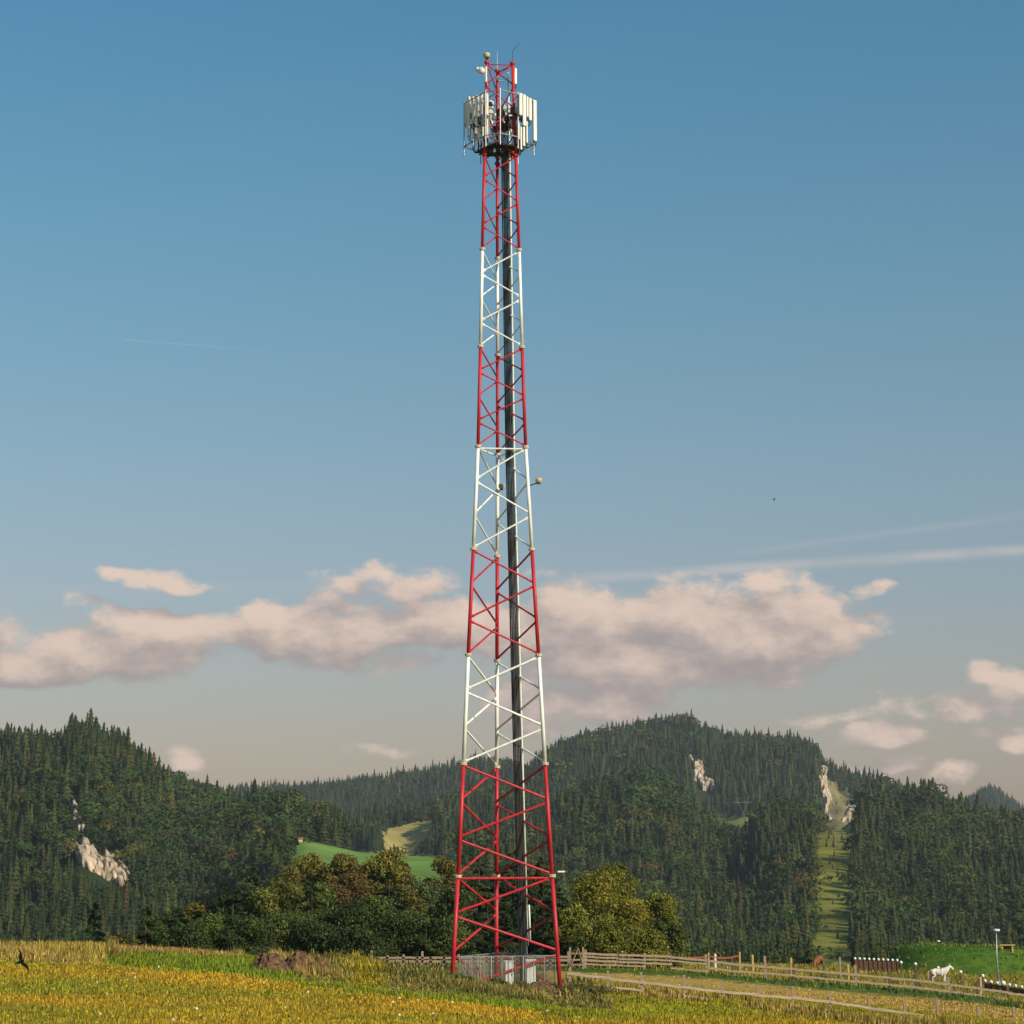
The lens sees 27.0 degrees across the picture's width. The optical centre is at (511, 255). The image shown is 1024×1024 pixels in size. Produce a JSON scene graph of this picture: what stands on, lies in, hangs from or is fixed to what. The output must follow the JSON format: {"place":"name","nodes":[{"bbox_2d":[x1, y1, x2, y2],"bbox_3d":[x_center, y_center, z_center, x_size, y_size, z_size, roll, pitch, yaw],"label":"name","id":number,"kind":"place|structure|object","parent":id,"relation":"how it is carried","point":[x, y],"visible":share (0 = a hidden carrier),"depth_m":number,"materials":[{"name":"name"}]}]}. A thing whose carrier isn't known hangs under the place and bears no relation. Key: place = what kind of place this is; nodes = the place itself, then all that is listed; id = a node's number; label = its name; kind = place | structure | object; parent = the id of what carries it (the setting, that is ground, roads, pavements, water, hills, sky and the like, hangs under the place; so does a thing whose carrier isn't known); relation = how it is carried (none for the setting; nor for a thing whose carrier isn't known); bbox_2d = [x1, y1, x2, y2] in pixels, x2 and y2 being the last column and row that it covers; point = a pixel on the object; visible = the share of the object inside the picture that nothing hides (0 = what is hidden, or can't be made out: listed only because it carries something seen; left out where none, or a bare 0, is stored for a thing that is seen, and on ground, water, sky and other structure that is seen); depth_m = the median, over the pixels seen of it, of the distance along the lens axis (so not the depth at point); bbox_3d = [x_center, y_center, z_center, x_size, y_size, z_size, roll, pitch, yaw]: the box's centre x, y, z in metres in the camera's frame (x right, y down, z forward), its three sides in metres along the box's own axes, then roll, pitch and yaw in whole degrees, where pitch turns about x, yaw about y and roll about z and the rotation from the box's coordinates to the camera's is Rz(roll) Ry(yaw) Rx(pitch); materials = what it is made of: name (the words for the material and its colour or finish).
{"place":"outdoors","nodes":[
{"label":"outdoors","id":0,"kind":"place"},
{"bbox_2d":[0,737,998,965],"bbox_3d":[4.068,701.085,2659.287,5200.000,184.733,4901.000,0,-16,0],"label":"hills","id":1,"kind":"structure","parent":0,"point":[409,836],"depth_m":984.92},
{"bbox_2d":[69,797,84,832],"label":"rock face","id":2,"kind":"object","parent":1,"relation":"on","point":[78,826],"visible":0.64,"depth_m":937.89},
{"bbox_2d":[72,836,129,885],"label":"rock face","id":3,"kind":"object","parent":1,"relation":"on","point":[89,857],"visible":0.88,"depth_m":879.10},
{"bbox_2d":[220,749,549,856],"bbox_3d":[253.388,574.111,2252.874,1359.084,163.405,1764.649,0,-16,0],"label":"forest","id":4,"kind":"object","parent":1,"relation":"on","point":[375,820],"visible":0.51,"depth_m":1799.44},
{"bbox_2d":[0,708,902,962],"bbox_3d":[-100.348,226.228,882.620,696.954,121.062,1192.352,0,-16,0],"label":"forest","id":5,"kind":"object","parent":1,"relation":"on","point":[183,822],"visible":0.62,"depth_m":930.06,"materials":[{"name":"plant"}]},
{"bbox_2d":[690,754,713,790],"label":"rock face","id":6,"kind":"object","parent":1,"relation":"on","point":[705,783],"visible":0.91,"depth_m":2074.13},
{"bbox_2d":[499,758,916,964],"bbox_3d":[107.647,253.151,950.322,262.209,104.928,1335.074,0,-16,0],"label":"forest","id":7,"kind":"object","parent":1,"relation":"on","point":[707,870],"visible":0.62,"depth_m":1103.41,"materials":[{"name":"plant"}]},
{"bbox_2d":[510,708,910,829],"bbox_3d":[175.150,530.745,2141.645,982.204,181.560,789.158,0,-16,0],"label":"forest","id":8,"kind":"object","parent":1,"relation":"on","point":[755,750],"visible":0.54,"depth_m":2133.11,"materials":[{"name":"plant"}]},
{"bbox_2d":[819,765,831,820],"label":"rock face","id":9,"kind":"object","parent":1,"relation":"on","point":[826,789],"visible":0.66,"depth_m":2041.62},
{"bbox_2d":[656,771,1023,965],"bbox_3d":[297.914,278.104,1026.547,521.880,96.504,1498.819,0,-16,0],"label":"forest","id":10,"kind":"object","parent":1,"relation":"on","point":[980,873],"visible":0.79,"depth_m":1004.80,"materials":[{"name":"plant"}]},
{"bbox_2d":[842,799,855,827],"bbox_3d":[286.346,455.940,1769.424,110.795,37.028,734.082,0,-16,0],"label":"rock face","id":11,"kind":"object","parent":1,"relation":"on","point":[847,817],"visible":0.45,"depth_m":1917.73},
{"bbox_2d":[966,783,1023,812],"bbox_3d":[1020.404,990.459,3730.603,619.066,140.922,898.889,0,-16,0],"label":"forest","id":12,"kind":"object","parent":1,"relation":"on","point":[989,793],"visible":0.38,"depth_m":3636.87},
{"bbox_2d":[0,943,1023,1023],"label":"ground","id":13,"kind":"structure","parent":0,"point":[971,965],"depth_m":117.86,"materials":[{"name":"plant"}]},
{"bbox_2d":[83,902,105,943],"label":"spruce tree","id":14,"kind":"object","parent":13,"relation":"on","point":[92,919],"visible":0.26,"depth_m":142.94,"materials":[{"name":"green plant"}]},
{"bbox_2d":[102,931,141,946],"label":"broadleaf tree","id":15,"kind":"object","parent":13,"relation":"on","point":[124,938],"visible":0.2,"depth_m":140.70,"materials":[{"name":"green plant"}]},
{"bbox_2d":[134,905,156,945],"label":"spruce tree","id":16,"kind":"object","parent":13,"relation":"on","point":[145,922],"visible":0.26,"depth_m":147.88,"materials":[{"name":"green plant"}]},
{"bbox_2d":[135,918,172,946],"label":"broadleaf tree","id":17,"kind":"object","parent":13,"relation":"on","point":[159,929],"visible":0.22,"depth_m":149.80,"materials":[{"name":"green plant"}]},
{"bbox_2d":[149,909,192,943],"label":"broadleaf tree","id":18,"kind":"object","parent":13,"relation":"on","point":[164,917],"visible":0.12,"depth_m":152.59,"materials":[{"name":"green plant"}]},
{"bbox_2d":[162,908,190,945],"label":"spruce tree","id":19,"kind":"object","parent":13,"relation":"on","point":[176,920],"visible":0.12,"depth_m":150.87,"materials":[{"name":"green plant"}]},
{"bbox_2d":[158,922,218,950],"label":"bush","id":20,"kind":"object","parent":13,"relation":"on","point":[186,932],"visible":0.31,"depth_m":142.39,"materials":[{"name":"green plant"}]},
{"bbox_2d":[182,901,205,922],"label":"broadleaf tree","id":21,"kind":"object","parent":13,"relation":"on","point":[191,908],"visible":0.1,"depth_m":160.56,"materials":[{"name":"green plant"}]},
{"bbox_2d":[191,902,210,923],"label":"tree","id":22,"kind":"object","parent":13,"relation":"on","point":[198,914],"visible":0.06,"depth_m":155.81,"materials":[{"name":"green plant"}]},
{"bbox_2d":[181,910,227,948],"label":"broadleaf tree","id":23,"kind":"object","parent":13,"relation":"on","point":[211,923],"visible":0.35,"depth_m":150.19,"materials":[{"name":"green plant"}]},
{"bbox_2d":[195,892,228,939],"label":"spruce tree","id":24,"kind":"object","parent":13,"relation":"on","point":[218,906],"visible":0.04,"depth_m":157.84,"materials":[{"name":"green plant"}]},
{"bbox_2d":[215,881,237,916],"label":"spruce tree","id":25,"kind":"object","parent":13,"relation":"on","point":[228,909],"visible":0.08,"depth_m":160.84,"materials":[{"name":"green plant"}]},
{"bbox_2d":[209,912,244,950],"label":"spruce tree","id":26,"kind":"object","parent":13,"relation":"on","point":[230,918],"visible":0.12,"depth_m":146.00,"materials":[{"name":"green plant"}]},
{"bbox_2d":[211,888,252,950],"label":"spruce tree","id":27,"kind":"object","parent":13,"relation":"on","point":[231,899],"visible":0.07,"depth_m":151.15,"materials":[{"name":"green plant"}]},
{"bbox_2d":[232,874,249,916],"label":"spruce tree","id":28,"kind":"object","parent":13,"relation":"on","point":[244,894],"visible":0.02,"depth_m":164.75,"materials":[{"name":"green plant"}]},
{"bbox_2d":[216,913,274,954],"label":"broadleaf tree","id":29,"kind":"object","parent":13,"relation":"on","point":[240,932],"visible":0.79,"depth_m":144.15,"materials":[{"name":"green plant"}]},
{"bbox_2d":[237,866,262,913],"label":"spruce tree","id":30,"kind":"object","parent":13,"relation":"on","point":[257,882],"visible":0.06,"depth_m":162.97,"materials":[{"name":"green plant"}]},
{"bbox_2d":[248,886,285,949],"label":"broadleaf tree","id":31,"kind":"object","parent":13,"relation":"on","point":[267,907],"visible":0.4,"depth_m":158.15,"materials":[{"name":"green plant"}]},
{"bbox_2d":[249,952,290,971],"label":"dirt pile","id":32,"kind":"object","parent":13,"relation":"on","point":[270,961],"visible":0.68,"depth_m":93.75,"materials":[{"name":"soil"}]},
{"bbox_2d":[256,922,295,952],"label":"spruce tree","id":33,"kind":"object","parent":13,"relation":"on","point":[277,945],"visible":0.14,"depth_m":146.44,"materials":[{"name":"green plant"}]},
{"bbox_2d":[245,876,311,938],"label":"broadleaf tree","id":34,"kind":"object","parent":13,"relation":"on","point":[288,890],"visible":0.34,"depth_m":160.26,"materials":[{"name":"green plant"}]},
{"bbox_2d":[271,865,305,910],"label":"broadleaf tree","id":35,"kind":"object","parent":13,"relation":"on","point":[294,874],"visible":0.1,"depth_m":174.49,"materials":[{"name":"green plant"}]},
{"bbox_2d":[261,908,317,952],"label":"broadleaf tree","id":36,"kind":"object","parent":13,"relation":"on","point":[282,924],"visible":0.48,"depth_m":148.11,"materials":[{"name":"green plant"}]},
{"bbox_2d":[0,958,581,1023],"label":"wildflowers","id":37,"kind":"object","parent":13,"relation":"on","point":[173,1019],"visible":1,"depth_m":67.98,"materials":[{"name":"yellow plant"}]},
{"bbox_2d":[284,950,309,972],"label":"dirt pile","id":38,"kind":"object","parent":13,"relation":"on","point":[297,957],"visible":0.42,"depth_m":94.66,"materials":[{"name":"soil"}]},
{"bbox_2d":[287,871,327,928],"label":"spruce tree","id":39,"kind":"object","parent":13,"relation":"on","point":[309,894],"visible":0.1,"depth_m":156.96,"materials":[{"name":"green plant"}]},
{"bbox_2d":[0,944,615,1009],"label":"weeds","id":40,"kind":"object","parent":13,"relation":"on","point":[578,998],"visible":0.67,"depth_m":96.03,"materials":[{"name":"green plant"}]},
{"bbox_2d":[293,852,327,886],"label":"broadleaf tree","id":41,"kind":"object","parent":13,"relation":"on","point":[310,864],"visible":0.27,"depth_m":178.22,"materials":[{"name":"green plant"}]},
{"bbox_2d":[288,917,345,956],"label":"broadleaf tree","id":42,"kind":"object","parent":13,"relation":"on","point":[319,935],"visible":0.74,"depth_m":145.91,"materials":[{"name":"green plant"}]},
{"bbox_2d":[298,881,337,919],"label":"broadleaf tree","id":43,"kind":"object","parent":13,"relation":"on","point":[328,896],"visible":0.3,"depth_m":164.21,"materials":[{"name":"green plant"}]},
{"bbox_2d":[308,956,329,975],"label":"dirt pile","id":44,"kind":"object","parent":13,"relation":"on","point":[319,959],"visible":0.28,"depth_m":93.96,"materials":[{"name":"soil"}]},
{"bbox_2d":[312,906,344,956],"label":"broadleaf tree","id":45,"kind":"object","parent":13,"relation":"on","point":[321,913],"visible":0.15,"depth_m":152.31,"materials":[{"name":"green plant"}]},
{"bbox_2d":[317,852,366,904],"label":"broadleaf tree","id":46,"kind":"object","parent":13,"relation":"on","point":[341,862],"visible":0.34,"depth_m":176.18,"materials":[{"name":"green plant"}]},
{"bbox_2d":[326,869,371,908],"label":"broadleaf tree","id":47,"kind":"object","parent":13,"relation":"on","point":[347,888],"visible":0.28,"depth_m":168.58,"materials":[{"name":"brown plant"}]},
{"bbox_2d":[325,897,379,943],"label":"broadleaf tree","id":48,"kind":"object","parent":13,"relation":"on","point":[351,913],"visible":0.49,"depth_m":149.12,"materials":[{"name":"green plant"}]},
{"bbox_2d":[326,925,392,959],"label":"broadleaf tree","id":49,"kind":"object","parent":13,"relation":"on","point":[349,940],"visible":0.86,"depth_m":144.12,"materials":[{"name":"green plant"}]},
{"bbox_2d":[354,864,384,900],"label":"broadleaf tree","id":50,"kind":"object","parent":13,"relation":"on","point":[372,876],"visible":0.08,"depth_m":178.19,"materials":[{"name":"green plant"}]},
{"bbox_2d":[355,895,394,941],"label":"broadleaf tree","id":51,"kind":"object","parent":13,"relation":"on","point":[375,904],"visible":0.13,"depth_m":154.77,"materials":[{"name":"green plant"}]},
{"bbox_2d":[365,922,405,963],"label":"spruce tree","id":52,"kind":"object","parent":13,"relation":"on","point":[385,935],"visible":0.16,"depth_m":146.48,"materials":[{"name":"green plant"}]},
{"bbox_2d":[359,847,418,899],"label":"broadleaf tree","id":53,"kind":"object","parent":13,"relation":"on","point":[398,868],"visible":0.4,"depth_m":176.26,"materials":[{"name":"green plant"}]},
{"bbox_2d":[372,870,408,955],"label":"spruce tree","id":54,"kind":"object","parent":13,"relation":"on","point":[389,892],"visible":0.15,"depth_m":157.89,"materials":[{"name":"green plant"}]},
{"bbox_2d":[375,885,430,955],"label":"broadleaf tree","id":55,"kind":"object","parent":13,"relation":"on","point":[410,896],"visible":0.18,"depth_m":162.10,"materials":[{"name":"green plant"}]},
{"bbox_2d":[376,909,435,959],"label":"broadleaf tree","id":56,"kind":"object","parent":13,"relation":"on","point":[406,928],"visible":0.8,"depth_m":148.89,"materials":[{"name":"green plant"}]},
{"bbox_2d":[399,874,415,888],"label":"broadleaf tree","id":57,"kind":"object","parent":13,"relation":"on","point":[407,880],"visible":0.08,"depth_m":172.52,"materials":[{"name":"green plant"}]},
{"bbox_2d":[398,907,434,960],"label":"broadleaf tree","id":58,"kind":"object","parent":13,"relation":"on","point":[416,911],"visible":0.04,"depth_m":152.33,"materials":[{"name":"green plant"}]},
{"bbox_2d":[406,922,445,964],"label":"spruce tree","id":59,"kind":"object","parent":13,"relation":"on","point":[422,941],"visible":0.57,"depth_m":148.25,"materials":[{"name":"green plant"}]},
{"bbox_2d":[406,876,446,939],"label":"broadleaf tree","id":60,"kind":"object","parent":13,"relation":"on","point":[426,890],"visible":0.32,"depth_m":164.26,"materials":[{"name":"green plant"}]},
{"bbox_2d":[422,854,456,910],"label":"broadleaf tree","id":61,"kind":"object","parent":13,"relation":"on","point":[445,866],"visible":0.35,"depth_m":173.24,"materials":[{"name":"green plant"}]},
{"bbox_2d":[430,911,477,960],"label":"broadleaf tree","id":62,"kind":"object","parent":13,"relation":"on","point":[443,934],"visible":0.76,"depth_m":149.54,"materials":[{"name":"green plant"}]},
{"bbox_2d":[435,885,477,945],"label":"broadleaf tree","id":63,"kind":"object","parent":13,"relation":"on","point":[445,906],"visible":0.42,"depth_m":158.08,"materials":[{"name":"green plant"}]},
{"bbox_2d":[370,950,568,966],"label":"board fence","id":64,"kind":"object","parent":13,"relation":"on","point":[423,961],"visible":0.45,"depth_m":143.40,"materials":[{"name":"brown wood"}]},
{"bbox_2d":[447,910,493,963],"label":"spruce tree","id":65,"kind":"object","parent":13,"relation":"on","point":[477,937],"visible":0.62,"depth_m":149.81,"materials":[{"name":"green plant"}]},
{"bbox_2d":[459,880,484,962],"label":"spruce tree","id":66,"kind":"object","parent":13,"relation":"on","point":[480,919],"visible":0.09,"depth_m":160.66,"materials":[{"name":"green plant"}]},
{"bbox_2d":[465,857,505,937],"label":"spruce tree","id":67,"kind":"object","parent":13,"relation":"on","point":[481,891],"visible":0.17,"depth_m":168.64,"materials":[{"name":"green plant"}]},
{"bbox_2d":[476,902,505,962],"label":"spruce tree","id":68,"kind":"object","parent":13,"relation":"on","point":[484,912],"visible":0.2,"depth_m":154.52,"materials":[{"name":"green plant"}]},
{"bbox_2d":[480,867,516,959],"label":"spruce tree","id":69,"kind":"object","parent":13,"relation":"on","point":[501,887],"visible":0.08,"depth_m":162.78,"materials":[{"name":"green plant"}]},
{"bbox_2d":[481,911,528,963],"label":"spruce tree","id":70,"kind":"object","parent":13,"relation":"on","point":[511,921],"visible":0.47,"depth_m":150.09,"materials":[{"name":"green plant"}]},
{"bbox_2d":[450,44,564,988],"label":"lattice tower","id":71,"kind":"structure","parent":13,"relation":"on","point":[507,125],"depth_m":123.62,"materials":[{"name":"metal"}]},
{"bbox_2d":[459,953,555,985],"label":"enclosure","id":72,"kind":"object","parent":13,"relation":"on","point":[474,961],"visible":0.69,"depth_m":115.47,"materials":[{"name":"metal"}]},
{"bbox_2d":[504,961,513,983],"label":"equipment cabinet","id":73,"kind":"object","parent":13,"relation":"on","point":[505,969],"visible":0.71,"depth_m":115.54,"materials":[{"name":"metal"}]},
{"bbox_2d":[499,850,522,928],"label":"spruce tree","id":74,"kind":"object","parent":13,"relation":"on","point":[512,872],"visible":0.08,"depth_m":170.61,"materials":[{"name":"green plant"}]},
{"bbox_2d":[0,936,1023,1023],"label":"meadow grass","id":75,"kind":"structure","parent":13,"relation":"on","point":[52,949],"depth_m":81.73,"materials":[{"name":"plant"}]},
{"bbox_2d":[509,870,545,950],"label":"spruce tree","id":76,"kind":"object","parent":13,"relation":"on","point":[536,909],"visible":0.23,"depth_m":158.52,"materials":[{"name":"green plant"}]},
{"bbox_2d":[516,916,542,958],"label":"spruce tree","id":77,"kind":"object","parent":13,"relation":"on","point":[531,946],"visible":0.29,"depth_m":150.27,"materials":[{"name":"green plant"}]},
{"bbox_2d":[525,959,535,981],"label":"equipment cabinet","id":78,"kind":"object","parent":13,"relation":"on","point":[528,972],"visible":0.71,"depth_m":115.82,"materials":[{"name":"metal"}]},
{"bbox_2d":[516,856,558,935],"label":"spruce tree","id":79,"kind":"object","parent":13,"relation":"on","point":[539,863],"visible":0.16,"depth_m":168.58,"materials":[{"name":"green plant"}]},
{"bbox_2d":[529,980,556,991],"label":"dirt pile","id":80,"kind":"object","parent":13,"relation":"on","point":[539,983],"visible":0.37,"depth_m":109.19,"materials":[{"name":"soil"}]},
{"bbox_2d":[527,911,578,965],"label":"spruce tree","id":81,"kind":"object","parent":13,"relation":"on","point":[545,937],"visible":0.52,"depth_m":148.23,"materials":[{"name":"green plant"}]},
{"bbox_2d":[538,877,571,948],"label":"tree","id":82,"kind":"object","parent":13,"relation":"on","point":[560,905],"visible":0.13,"depth_m":162.43,"materials":[{"name":"green plant"}]},
{"bbox_2d":[547,907,596,961],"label":"broadleaf tree","id":83,"kind":"object","parent":13,"relation":"on","point":[568,919],"visible":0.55,"depth_m":148.51,"materials":[{"name":"green plant"}]},
{"bbox_2d":[569,947,583,968],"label":"wooden gate","id":84,"kind":"structure","parent":13,"relation":"on","point":[574,959],"depth_m":140.58,"materials":[{"name":"brown wood"}]},
{"bbox_2d":[557,983,596,993],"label":"bush","id":85,"kind":"object","parent":13,"relation":"on","point":[584,986],"visible":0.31,"depth_m":106.03,"materials":[{"name":"green plant"}]},
{"bbox_2d":[561,868,623,966],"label":"broadleaf tree","id":86,"kind":"object","parent":13,"relation":"on","point":[593,891],"visible":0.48,"depth_m":152.31,"materials":[{"name":"green plant"}]},
{"bbox_2d":[565,910,637,966],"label":"broadleaf tree","id":87,"kind":"object","parent":13,"relation":"on","point":[607,936],"visible":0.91,"depth_m":144.99,"materials":[{"name":"green plant"}]},
{"bbox_2d":[594,862,647,964],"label":"broadleaf tree","id":88,"kind":"object","parent":13,"relation":"on","point":[628,889],"visible":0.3,"depth_m":165.49,"materials":[{"name":"green plant"}]},
{"bbox_2d":[591,896,655,967],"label":"broadleaf tree","id":89,"kind":"object","parent":13,"relation":"on","point":[630,910],"visible":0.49,"depth_m":149.57,"materials":[{"name":"green plant"}]},
{"bbox_2d":[625,924,671,968],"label":"broadleaf tree","id":90,"kind":"object","parent":13,"relation":"on","point":[651,941],"visible":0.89,"depth_m":146.81,"materials":[{"name":"green plant"}]},
{"bbox_2d":[637,890,692,967],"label":"broadleaf tree","id":91,"kind":"object","parent":13,"relation":"on","point":[660,902],"visible":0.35,"depth_m":157.31,"materials":[{"name":"green plant"}]},
{"bbox_2d":[653,921,689,969],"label":"broadleaf tree","id":92,"kind":"object","parent":13,"relation":"on","point":[676,937],"visible":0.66,"depth_m":151.96,"materials":[{"name":"green plant"}]},
{"bbox_2d":[385,941,1023,1005],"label":"pasture grass","id":93,"kind":"structure","parent":13,"relation":"on","point":[833,969],"depth_m":161.31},
{"bbox_2d":[568,968,1015,1017],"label":"pasture fence","id":94,"kind":"object","parent":13,"relation":"on","point":[641,982],"visible":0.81,"depth_m":113.11,"materials":[{"name":"brown wood"}]},
{"bbox_2d":[584,950,1023,1000],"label":"paddock fence","id":95,"kind":"object","parent":13,"relation":"on","point":[793,969],"visible":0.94,"depth_m":144.25,"materials":[{"name":"brown wood"}]},
{"bbox_2d":[854,957,897,971],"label":"palisade","id":96,"kind":"object","parent":13,"relation":"on","point":[868,965],"visible":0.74,"depth_m":201.30,"materials":[{"name":"brown wood"}]},
{"bbox_2d":[927,964,953,981],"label":"horse","id":97,"kind":"object","parent":13,"relation":"on","point":[934,972],"visible":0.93,"depth_m":178.17},
{"bbox_2d":[983,979,1023,993],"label":"palisade","id":98,"kind":"object","parent":13,"relation":"on","point":[1003,987],"visible":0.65,"depth_m":166.41,"materials":[{"name":"brown wood"}]},
{"bbox_2d":[0,0,1023,807],"label":"sky","id":99,"kind":"structure","parent":0,"point":[771,249],"materials":[{"name":"blue"}]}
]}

